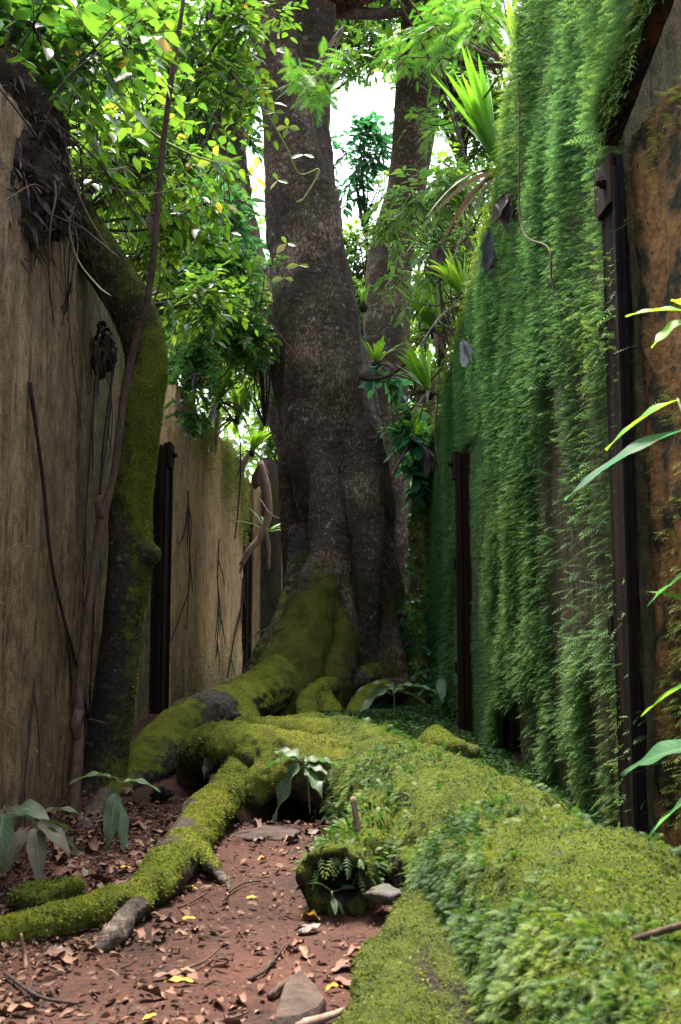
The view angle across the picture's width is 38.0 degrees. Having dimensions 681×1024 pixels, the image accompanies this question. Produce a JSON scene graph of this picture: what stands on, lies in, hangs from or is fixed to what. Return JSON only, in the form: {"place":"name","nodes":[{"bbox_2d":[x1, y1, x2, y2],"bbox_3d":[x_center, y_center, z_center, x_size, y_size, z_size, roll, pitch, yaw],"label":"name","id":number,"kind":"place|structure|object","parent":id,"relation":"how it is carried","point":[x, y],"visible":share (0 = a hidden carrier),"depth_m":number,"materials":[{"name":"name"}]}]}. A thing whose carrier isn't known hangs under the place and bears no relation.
{"place":"outdoors","nodes":[
{"label":"outdoors","id":0,"kind":"place"},
{"bbox_2d":[75,0,525,479],"label":"sky","id":1,"kind":"structure","parent":0,"point":[360,101],"materials":[{"name":"white"}]},
{"bbox_2d":[0,703,680,1023],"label":"ground","id":2,"kind":"structure","parent":0,"point":[74,987],"depth_m":3.14,"materials":[{"name":"red soil"}]},
{"bbox_2d":[0,799,49,873],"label":"seedling","id":3,"kind":"object","parent":2,"relation":"on","point":[31,807],"visible":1,"depth_m":3.54,"materials":[{"name":"green plant"}]},
{"bbox_2d":[3,971,78,1004],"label":"fallen twig","id":4,"kind":"object","parent":2,"relation":"on","point":[20,984],"visible":0.99,"depth_m":2.59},
{"bbox_2d":[0,804,89,879],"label":"seedling","id":5,"kind":"object","parent":2,"relation":"on","point":[34,838],"visible":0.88,"depth_m":3.72,"materials":[{"name":"green plant"}]},
{"bbox_2d":[6,875,86,911],"bbox_3d":[-1.058,1.366,3.525,0.213,0.125,0.266,-5,-8,40],"label":"stone","id":6,"kind":"object","parent":2,"relation":"on","point":[32,894],"visible":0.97,"depth_m":3.48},
{"bbox_2d":[0,83,153,832],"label":"concrete wall","id":7,"kind":"structure","parent":2,"relation":"on","point":[35,355],"depth_m":4.97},
{"bbox_2d":[17,678,39,830],"bbox_3d":[-1.459,1.294,4.643,0.020,1.019,0.458,0,-6,-4],"label":"hanging root","id":8,"kind":"object","parent":7,"relation":"attached to","point":[23,798],"visible":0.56,"depth_m":4.63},
{"bbox_2d":[28,382,88,751],"bbox_3d":[-1.512,0.820,5.490,0.022,2.634,2.134,0,-6,-4],"label":"hanging root","id":9,"kind":"object","parent":7,"relation":"hanging from","point":[35,423],"visible":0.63,"depth_m":4.96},
{"bbox_2d":[60,608,72,781],"bbox_3d":[-1.510,1.124,5.433,0.024,1.410,0.682,0,-6,-4],"label":"hanging root","id":10,"kind":"object","parent":7,"relation":"hanging from","point":[67,648],"visible":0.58,"depth_m":5.53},
{"bbox_2d":[78,377,95,643],"bbox_3d":[-1.540,0.032,6.006,0.025,2.106,0.386,0,-6,-4],"label":"hanging root","id":11,"kind":"object","parent":7,"relation":"hanging from","point":[91,445],"visible":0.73,"depth_m":5.99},
{"bbox_2d":[0,0,194,179],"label":"climbing shrub","id":12,"kind":"object","parent":7,"relation":"on","point":[45,45],"visible":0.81,"depth_m":4.92,"materials":[{"name":"green plant"}]},
{"bbox_2d":[83,50,232,166],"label":"vine","id":13,"kind":"object","parent":12,"relation":"attached to","point":[221,160],"visible":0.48,"depth_m":5.62,"materials":[{"name":"green plant"}]},
{"bbox_2d":[86,347,117,728],"bbox_3d":[-1.581,0.334,6.556,0.023,3.140,0.781,0,-6,-4],"label":"hanging root","id":14,"kind":"object","parent":7,"relation":"hanging from","point":[100,482],"visible":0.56,"depth_m":6.46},
{"bbox_2d":[89,320,116,398],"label":"root clump","id":15,"kind":"object","parent":7,"relation":"hanging from","point":[103,358],"visible":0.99,"depth_m":6.17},
{"bbox_2d":[0,17,233,426],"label":"root mat","id":16,"kind":"object","parent":7,"relation":"attached to","point":[42,168],"visible":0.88,"depth_m":4.64,"materials":[{"name":"brown plant"}]},
{"bbox_2d":[100,185,257,352],"bbox_3d":[-1.298,-1.834,7.650,1.237,1.196,2.280,0,-6,0],"label":"climbing shrub","id":17,"kind":"object","parent":7,"relation":"on","point":[204,309],"visible":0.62,"depth_m":7.90,"materials":[{"name":"green plant"}]},
{"bbox_2d":[18,0,166,119],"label":"tree","id":18,"kind":"object","parent":2,"relation":"on","point":[72,61],"visible":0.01,"depth_m":11.91,"materials":[{"name":"green plant"}]},
{"bbox_2d":[68,771,160,852],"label":"seedling","id":19,"kind":"object","parent":2,"relation":"on","point":[116,818],"visible":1,"depth_m":4.32,"materials":[{"name":"green plant"}]},
{"bbox_2d":[68,174,168,790],"bbox_3d":[-1.617,-0.293,5.619,0.480,4.080,1.435,-5,-8,38],"label":"leaning tree","id":20,"kind":"object","parent":2,"relation":"on","point":[134,551],"visible":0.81,"depth_m":5.85,"materials":[{"name":"green plant"}]},
{"bbox_2d":[65,44,265,273],"bbox_3d":[-1.254,-2.188,6.345,1.116,1.401,2.189,-2,-7,20],"label":"climbing shrub","id":21,"kind":"object","parent":20,"relation":"attached to","point":[143,141],"visible":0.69,"depth_m":6.24,"materials":[{"name":"green plant"}]},
{"bbox_2d":[67,0,184,821],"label":"sapling","id":22,"kind":"object","parent":2,"relation":"on","point":[76,723],"visible":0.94,"depth_m":5.32,"materials":[{"name":"wood"}]},
{"bbox_2d":[66,1,246,203],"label":"tree","id":23,"kind":"object","parent":2,"relation":"on","point":[158,105],"visible":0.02,"depth_m":14.90,"materials":[{"name":"green plant"}]},
{"bbox_2d":[149,442,177,714],"bbox_3d":[-1.686,0.836,9.510,0.219,3.030,0.268,4,-8,-34],"label":"iron post","id":24,"kind":"object","parent":2,"relation":"on","point":[160,608],"visible":0.75,"depth_m":9.53,"materials":[{"name":"metal"}]},
{"bbox_2d":[93,160,260,421],"bbox_3d":[-3.099,-1.461,17.017,4.903,8.931,3.254,3,-7,-23],"label":"tree","id":25,"kind":"object","parent":2,"relation":"on","point":[166,314],"visible":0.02,"depth_m":17.20,"materials":[{"name":"green plant"}]},
{"bbox_2d":[0,789,386,1023],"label":"leaf litter","id":26,"kind":"object","parent":2,"relation":"on","point":[51,979],"visible":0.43,"depth_m":3.11,"materials":[{"name":"plant"}]},
{"bbox_2d":[149,786,173,800],"bbox_3d":[-1.003,1.583,5.557,0.138,0.082,0.111,4,-8,-35],"label":"stone","id":27,"kind":"object","parent":26,"relation":"on","point":[165,794],"visible":0.94,"depth_m":5.51,"materials":[{"name":"stone"}]},
{"bbox_2d":[149,385,244,706],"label":"concrete wall","id":28,"kind":"structure","parent":2,"relation":"on","point":[216,526],"depth_m":11.17,"materials":[{"name":"concrete"}]},
{"bbox_2d":[167,491,192,647],"bbox_3d":[-1.611,0.563,10.073,0.032,1.631,1.160,0,-6,3],"label":"hanging root","id":29,"kind":"object","parent":28,"relation":"attached to","point":[188,517],"visible":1,"depth_m":10.38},
{"bbox_2d":[165,371,221,451],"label":"climbing shrub","id":30,"kind":"object","parent":28,"relation":"attached to","point":[189,421],"visible":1,"depth_m":9.61,"materials":[{"name":"green plant"}]},
{"bbox_2d":[171,645,244,702],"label":"wall moss","id":31,"kind":"object","parent":28,"relation":"attached to","point":[207,680],"depth_m":11.35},
{"bbox_2d":[137,223,282,395],"bbox_3d":[-1.274,-1.963,10.582,1.261,1.578,2.606,-2,-7,14],"label":"climbing shrub","id":32,"kind":"object","parent":28,"relation":"on","point":[201,349],"visible":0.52,"depth_m":10.13,"materials":[{"name":"green plant"}]},
{"bbox_2d":[167,360,254,436],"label":"climbing shrub","id":33,"kind":"object","parent":28,"relation":"on","point":[224,398],"visible":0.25,"depth_m":11.44,"materials":[{"name":"green plant"}]},
{"bbox_2d":[214,539,225,667],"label":"hanging root","id":34,"kind":"object","parent":28,"relation":"attached to","point":[218,608],"visible":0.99,"depth_m":12.11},
{"bbox_2d":[213,378,259,435],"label":"strap fern","id":35,"kind":"object","parent":28,"relation":"on","point":[236,399],"visible":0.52,"depth_m":12.32,"materials":[{"name":"green plant"}]},
{"bbox_2d":[227,578,245,678],"bbox_3d":[-1.402,1.651,13.627,0.037,1.521,1.692,0,-6,3],"label":"hanging root","id":36,"kind":"object","parent":28,"relation":"attached to","point":[241,612],"visible":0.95,"depth_m":13.73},
{"bbox_2d":[233,423,271,478],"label":"strap fern","id":37,"kind":"object","parent":28,"relation":"attached to","point":[256,440],"visible":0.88,"depth_m":13.49,"materials":[{"name":"green plant"}]},
{"bbox_2d":[140,1,264,406],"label":"tree","id":38,"kind":"object","parent":2,"relation":"on","point":[204,15],"visible":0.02,"depth_m":18.59,"materials":[{"name":"green plant"}]},
{"bbox_2d":[159,45,263,414],"bbox_3d":[-2.074,-2.310,15.557,2.034,10.263,2.041,0,-6,0],"label":"tree","id":39,"kind":"object","parent":2,"relation":"on","point":[258,150],"visible":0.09,"depth_m":15.74,"materials":[{"name":"green plant"}]},
{"bbox_2d":[173,387,251,691],"bbox_3d":[-1.456,0.554,11.965,0.127,3.217,4.530,0,-6,3],"label":"wall moss","id":40,"kind":"object","parent":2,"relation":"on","point":[229,459],"depth_m":12.70,"materials":[{"name":"plant"}]},
{"bbox_2d":[242,517,254,672],"bbox_3d":[-1.344,1.479,14.319,0.222,2.810,0.221,5,-8,-41],"label":"iron post","id":41,"kind":"object","parent":2,"relation":"on","point":[246,623],"visible":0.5,"depth_m":14.32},
{"bbox_2d":[243,480,260,656],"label":"concrete wall","id":42,"kind":"structure","parent":2,"relation":"on","point":[255,497],"depth_m":15.24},
{"bbox_2d":[208,5,298,586],"bbox_3d":[-1.023,-2.766,12.629,0.624,10.425,2.430,5,-8,-36],"label":"tree","id":43,"kind":"object","parent":2,"relation":"on","point":[287,506],"visible":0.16,"depth_m":11.85,"materials":[{"name":"brown plant"}]},
{"bbox_2d":[239,460,272,572],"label":"dead branch","id":44,"kind":"object","parent":43,"relation":"attached to","point":[263,533],"visible":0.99,"depth_m":12.59,"materials":[{"name":"brown wood"}]},
{"bbox_2d":[237,395,277,464],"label":"tree","id":45,"kind":"object","parent":2,"relation":"on","point":[270,450],"visible":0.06,"depth_m":18.09,"materials":[{"name":"green plant"}]},
{"bbox_2d":[0,0,518,952],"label":"giant tree","id":46,"kind":"object","parent":2,"relation":"on","point":[336,642],"visible":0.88,"depth_m":10.06,"materials":[{"name":"brown plant"}]},
{"bbox_2d":[82,0,307,208],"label":"climbing shrub","id":47,"kind":"object","parent":46,"relation":"attached to","point":[240,27],"visible":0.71,"depth_m":7.98,"materials":[{"name":"green plant"}]},
{"bbox_2d":[202,156,247,242],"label":"feathery branch","id":48,"kind":"object","parent":46,"relation":"attached to","point":[236,172],"visible":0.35,"depth_m":11.57,"materials":[{"name":"green plant"}]},
{"bbox_2d":[184,178,269,295],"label":"shrub","id":49,"kind":"object","parent":46,"relation":"attached to","point":[241,227],"visible":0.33,"depth_m":11.99,"materials":[{"name":"green plant"}]},
{"bbox_2d":[205,364,258,455],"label":"strap fern","id":50,"kind":"object","parent":46,"relation":"attached to","point":[225,390],"visible":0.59,"depth_m":11.15,"materials":[{"name":"green plant"}]},
{"bbox_2d":[231,255,288,426],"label":"climbing shrub","id":51,"kind":"object","parent":46,"relation":"attached to","point":[264,400],"visible":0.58,"depth_m":10.91,"materials":[{"name":"green plant"}]},
{"bbox_2d":[227,66,319,282],"bbox_3d":[-0.511,-2.830,8.264,0.542,1.562,0.941,-3,-7,24],"label":"vine","id":52,"kind":"object","parent":46,"relation":"attached to","point":[245,93],"visible":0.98,"depth_m":8.19,"materials":[{"name":"green plant"}]},
{"bbox_2d":[277,25,350,129],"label":"feathery branch","id":53,"kind":"object","parent":46,"relation":"attached to","point":[323,94],"visible":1,"depth_m":10.12,"materials":[{"name":"green plant"}]},
{"bbox_2d":[355,335,403,397],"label":"strap fern","id":54,"kind":"object","parent":46,"relation":"attached to","point":[377,354],"visible":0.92,"depth_m":10.44,"materials":[{"name":"green plant"}]},
{"bbox_2d":[357,363,405,381],"bbox_3d":[0.411,-1.472,10.335,0.171,0.202,0.675,5,-8,-39],"label":"branch stub","id":55,"kind":"object","parent":46,"relation":"attached to","point":[365,375],"visible":0.93,"depth_m":10.34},
{"bbox_2d":[358,365,434,513],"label":"shrub","id":56,"kind":"object","parent":46,"relation":"attached to","point":[393,388],"visible":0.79,"depth_m":10.53,"materials":[{"name":"green plant"}]},
{"bbox_2d":[377,410,437,492],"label":"strap fern","id":57,"kind":"object","parent":46,"relation":"attached to","point":[411,443],"visible":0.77,"depth_m":10.35,"materials":[{"name":"green plant"}]},
{"bbox_2d":[360,216,475,462],"bbox_3d":[0.854,-1.669,9.817,1.312,2.216,1.948,5,-8,-37],"label":"shrub","id":58,"kind":"object","parent":46,"relation":"attached to","point":[427,279],"visible":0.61,"depth_m":9.68,"materials":[{"name":"green plant"}]},
{"bbox_2d":[360,153,498,290],"bbox_3d":[0.922,-2.641,9.991,1.288,1.690,2.363,5,-8,-38],"label":"shrub","id":59,"kind":"object","parent":58,"relation":"attached to","point":[441,183],"visible":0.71,"depth_m":9.90,"materials":[{"name":"green plant"}]},
{"bbox_2d":[390,204,486,247],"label":"bare twig","id":60,"kind":"object","parent":58,"relation":"attached to","point":[473,227],"visible":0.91,"depth_m":9.01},
{"bbox_2d":[427,229,449,281],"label":"dead leaf","id":61,"kind":"object","parent":60,"relation":"hanging from","point":[437,254],"visible":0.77,"depth_m":9.20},
{"bbox_2d":[369,0,520,102],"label":"feathery branch","id":62,"kind":"object","parent":46,"relation":"attached to","point":[463,12],"visible":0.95,"depth_m":9.42,"materials":[{"name":"green plant"}]},
{"bbox_2d":[397,0,460,143],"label":"bare twig","id":63,"kind":"object","parent":62,"relation":"attached to","point":[423,47],"visible":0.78,"depth_m":9.82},
{"bbox_2d":[397,95,470,175],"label":"feathery branch","id":64,"kind":"object","parent":62,"relation":"attached to","point":[445,124],"visible":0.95,"depth_m":10.33,"materials":[{"name":"green plant"}]},
{"bbox_2d":[408,0,467,165],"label":"bare twig","id":65,"kind":"object","parent":62,"relation":"attached to","point":[430,37],"visible":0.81,"depth_m":9.71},
{"bbox_2d":[564,398,680,500],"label":"leafy branch","id":66,"kind":"object","parent":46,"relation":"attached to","point":[639,444],"visible":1,"depth_m":3.14,"materials":[{"name":"green plant"}]},
{"bbox_2d":[625,298,680,347],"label":"leafy branch","id":67,"kind":"object","parent":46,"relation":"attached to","point":[666,330],"visible":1,"depth_m":3.11,"materials":[{"name":"green plant"}]},
{"bbox_2d":[229,825,303,841],"bbox_3d":[-0.341,1.504,4.583,0.350,0.071,0.260,0,-6,0],"label":"stone","id":68,"kind":"object","parent":2,"relation":"on","point":[271,833],"visible":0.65,"depth_m":4.53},
{"bbox_2d":[260,457,282,637],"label":"wall slab","id":69,"kind":"structure","parent":2,"relation":"on","point":[271,583],"depth_m":14.60,"materials":[{"name":"concrete"}]},
{"bbox_2d":[272,971,325,1023],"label":"stone","id":70,"kind":"object","parent":2,"relation":"on","point":[301,997],"visible":0.95,"depth_m":2.55,"materials":[{"name":"stone"}]},
{"bbox_2d":[263,747,340,823],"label":"seedling","id":71,"kind":"object","parent":2,"relation":"on","point":[283,789],"visible":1,"depth_m":4.77,"materials":[{"name":"green plant"}]},
{"bbox_2d":[295,1007,343,1023],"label":"fallen twig","id":72,"kind":"object","parent":2,"relation":"on","point":[324,1017],"visible":0.77,"depth_m":2.49,"materials":[{"name":"brown wood"}]},
{"bbox_2d":[308,882,356,914],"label":"seedling","id":73,"kind":"object","parent":2,"relation":"on","point":[335,903],"visible":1,"depth_m":3.37,"materials":[{"name":"green plant"}]},
{"bbox_2d":[197,145,493,487],"bbox_3d":[0.240,-2.761,29.482,39.201,14.770,10.854,0,-6,0],"label":"wood","id":74,"kind":"object","parent":2,"relation":"on","point":[231,426],"visible":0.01,"depth_m":26.97,"materials":[{"name":"green plant"}]},
{"bbox_2d":[331,110,393,266],"bbox_3d":[0.403,-2.115,17.421,1.571,10.272,1.355,0,-6,0],"label":"tree","id":75,"kind":"object","parent":2,"relation":"on","point":[357,178],"visible":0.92,"depth_m":17.71,"materials":[{"name":"green plant"}]},
{"bbox_2d":[330,0,400,101],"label":"tree","id":76,"kind":"object","parent":2,"relation":"on","point":[354,70],"visible":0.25,"depth_m":20.91,"materials":[{"name":"green plant"}]},
{"bbox_2d":[343,216,415,337],"bbox_3d":[0.509,-1.180,18.059,1.905,8.579,2.268,0,-6,0],"label":"tree","id":77,"kind":"object","parent":2,"relation":"on","point":[359,279],"visible":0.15,"depth_m":18.33,"materials":[{"name":"green plant"}]},
{"bbox_2d":[363,884,401,904],"bbox_3d":[0.155,1.305,3.370,0.123,0.064,0.131,-4,-8,34],"label":"stone","id":78,"kind":"object","parent":2,"relation":"on","point":[384,894],"visible":0.95,"depth_m":3.33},
{"bbox_2d":[355,681,436,717],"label":"seedling","id":79,"kind":"object","parent":2,"relation":"on","point":[367,703],"visible":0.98,"depth_m":8.07,"materials":[{"name":"green plant"}]},
{"bbox_2d":[363,0,444,591],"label":"tree","id":80,"kind":"object","parent":2,"relation":"on","point":[406,147],"visible":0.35,"depth_m":13.22,"materials":[{"name":"brown plant"}]},
{"bbox_2d":[394,370,437,705],"bbox_3d":[0.923,0.471,10.683,0.495,4.221,0.769,-5,-8,39],"label":"tree","id":81,"kind":"object","parent":2,"relation":"on","point":[415,624],"visible":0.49,"depth_m":10.51,"materials":[{"name":"green plant"}]},
{"bbox_2d":[408,321,442,476],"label":"tree","id":82,"kind":"object","parent":2,"relation":"on","point":[412,388],"visible":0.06,"depth_m":14.58,"materials":[{"name":"green plant"}]},
{"bbox_2d":[370,141,491,415],"bbox_3d":[1.865,-1.488,15.405,2.476,8.619,3.157,5,-8,-39],"label":"tree","id":83,"kind":"object","parent":2,"relation":"on","point":[438,364],"visible":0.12,"depth_m":15.45,"materials":[{"name":"green plant"}]},
{"bbox_2d":[409,669,452,714],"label":"seedling","id":84,"kind":"object","parent":2,"relation":"on","point":[442,691],"visible":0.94,"depth_m":9.19,"materials":[{"name":"green plant"}]},
{"bbox_2d":[373,0,515,316],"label":"tree","id":85,"kind":"object","parent":2,"relation":"on","point":[466,134],"visible":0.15,"depth_m":17.45,"materials":[{"name":"green plant"}]},
{"bbox_2d":[417,724,481,759],"bbox_3d":[0.649,1.579,6.460,0.463,0.370,0.484,5,-8,-40],"label":"stone","id":86,"kind":"object","parent":2,"relation":"on","point":[438,734],"visible":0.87,"depth_m":6.32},
{"bbox_2d":[448,451,473,730],"bbox_3d":[1.032,0.858,8.568,0.221,2.780,0.198,-6,-9,43],"label":"iron post","id":87,"kind":"object","parent":2,"relation":"on","point":[458,463],"visible":0.77,"depth_m":8.54,"materials":[{"name":"metal"}]},
{"bbox_2d":[269,703,679,857],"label":"ground moss","id":88,"kind":"object","parent":2,"relation":"on","point":[420,718],"visible":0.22,"depth_m":7.46,"materials":[{"name":"plant"}]},
{"bbox_2d":[290,712,680,1023],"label":"fallen log","id":89,"kind":"object","parent":2,"relation":"on","point":[520,900],"visible":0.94,"depth_m":2.62,"materials":[{"name":"green plant"}]},
{"bbox_2d":[529,921,680,1016],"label":"stick","id":90,"kind":"object","parent":89,"relation":"on","point":[666,929],"visible":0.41,"depth_m":2.00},
{"bbox_2d":[620,573,680,838],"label":"leafy branch","id":91,"kind":"object","parent":89,"relation":"on","point":[657,751],"visible":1,"depth_m":2.64,"materials":[{"name":"green plant"}]},
{"bbox_2d":[429,0,680,838],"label":"concrete wall","id":92,"kind":"structure","parent":2,"relation":"on","point":[663,73],"depth_m":5.54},
{"bbox_2d":[391,337,439,425],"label":"strap fern","id":93,"kind":"object","parent":92,"relation":"attached to","point":[420,369],"visible":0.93,"depth_m":9.93,"materials":[{"name":"green plant"}]},
{"bbox_2d":[419,244,473,346],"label":"strap fern","id":94,"kind":"object","parent":92,"relation":"on","point":[456,278],"visible":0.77,"depth_m":9.02,"materials":[{"name":"green plant"}]},
{"bbox_2d":[426,41,499,278],"bbox_3d":[0.993,-2.729,7.664,0.747,1.552,1.123,0,-6,0],"label":"strap fern","id":95,"kind":"object","parent":92,"relation":"attached to","point":[479,110],"visible":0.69,"depth_m":7.57,"materials":[{"name":"green plant"}]},
{"bbox_2d":[426,0,527,450],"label":"crest moss","id":96,"kind":"object","parent":92,"relation":"attached to","point":[463,306],"visible":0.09,"depth_m":7.97,"materials":[{"name":"plant"}]},
{"bbox_2d":[491,168,517,233],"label":"dead leaf","id":97,"kind":"object","parent":92,"relation":"attached to","point":[503,211],"visible":0.97,"depth_m":6.86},
{"bbox_2d":[495,0,518,89],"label":"strap fern","id":98,"kind":"object","parent":92,"relation":"attached to","point":[507,20],"visible":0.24,"depth_m":7.19,"materials":[{"name":"green plant"}]},
{"bbox_2d":[424,0,649,827],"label":"hanging moss","id":99,"kind":"object","parent":92,"relation":"hanging from","point":[479,305],"visible":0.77,"depth_m":6.52,"materials":[{"name":"plant"}]},
{"bbox_2d":[396,263,453,360],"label":"strap fern","id":100,"kind":"object","parent":99,"relation":"attached to","point":[433,333],"visible":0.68,"depth_m":9.88,"materials":[{"name":"green plant"}]},
{"bbox_2d":[459,320,472,366],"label":"dead leaf","id":101,"kind":"object","parent":99,"relation":"attached to","point":[466,351],"visible":1,"depth_m":8.10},
{"bbox_2d":[480,209,498,284],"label":"dead leaf","id":102,"kind":"object","parent":99,"relation":"hanging from","point":[487,246],"visible":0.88,"depth_m":7.38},
{"bbox_2d":[517,32,564,334],"bbox_3d":[1.205,-2.173,6.201,0.086,2.463,0.960,0,-6,-3],"label":"hanging root","id":103,"kind":"object","parent":99,"relation":"attached to","point":[550,254],"visible":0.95,"depth_m":6.38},
{"bbox_2d":[598,0,673,145],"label":"iron rail","id":104,"kind":"object","parent":92,"relation":"attached to","point":[658,16],"visible":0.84,"depth_m":4.54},
{"bbox_2d":[565,0,632,145],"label":"hanging moss","id":105,"kind":"object","parent":104,"relation":"hanging from","point":[590,29],"visible":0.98,"depth_m":4.75,"materials":[{"name":"plant"}]},
{"bbox_2d":[587,0,663,161],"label":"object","id":106,"kind":"object","parent":104,"relation":"attached to","point":[633,32],"visible":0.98,"depth_m":4.59,"materials":[{"name":"plant"}]},
{"bbox_2d":[594,153,647,835],"bbox_3d":[1.329,0.045,4.724,0.223,3.550,0.279,5,-8,-38],"label":"iron post","id":107,"kind":"object","parent":2,"relation":"on","point":[609,189],"visible":0.69,"depth_m":4.67,"materials":[{"name":"metal"}]},
{"bbox_2d":[631,81,680,853],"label":"rock wall","id":108,"kind":"structure","parent":2,"relation":"on","point":[657,219],"depth_m":4.49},
{"bbox_2d":[639,68,680,840],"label":"rock sprigs","id":109,"kind":"object","parent":108,"relation":"on","point":[674,535],"visible":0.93,"depth_m":4.34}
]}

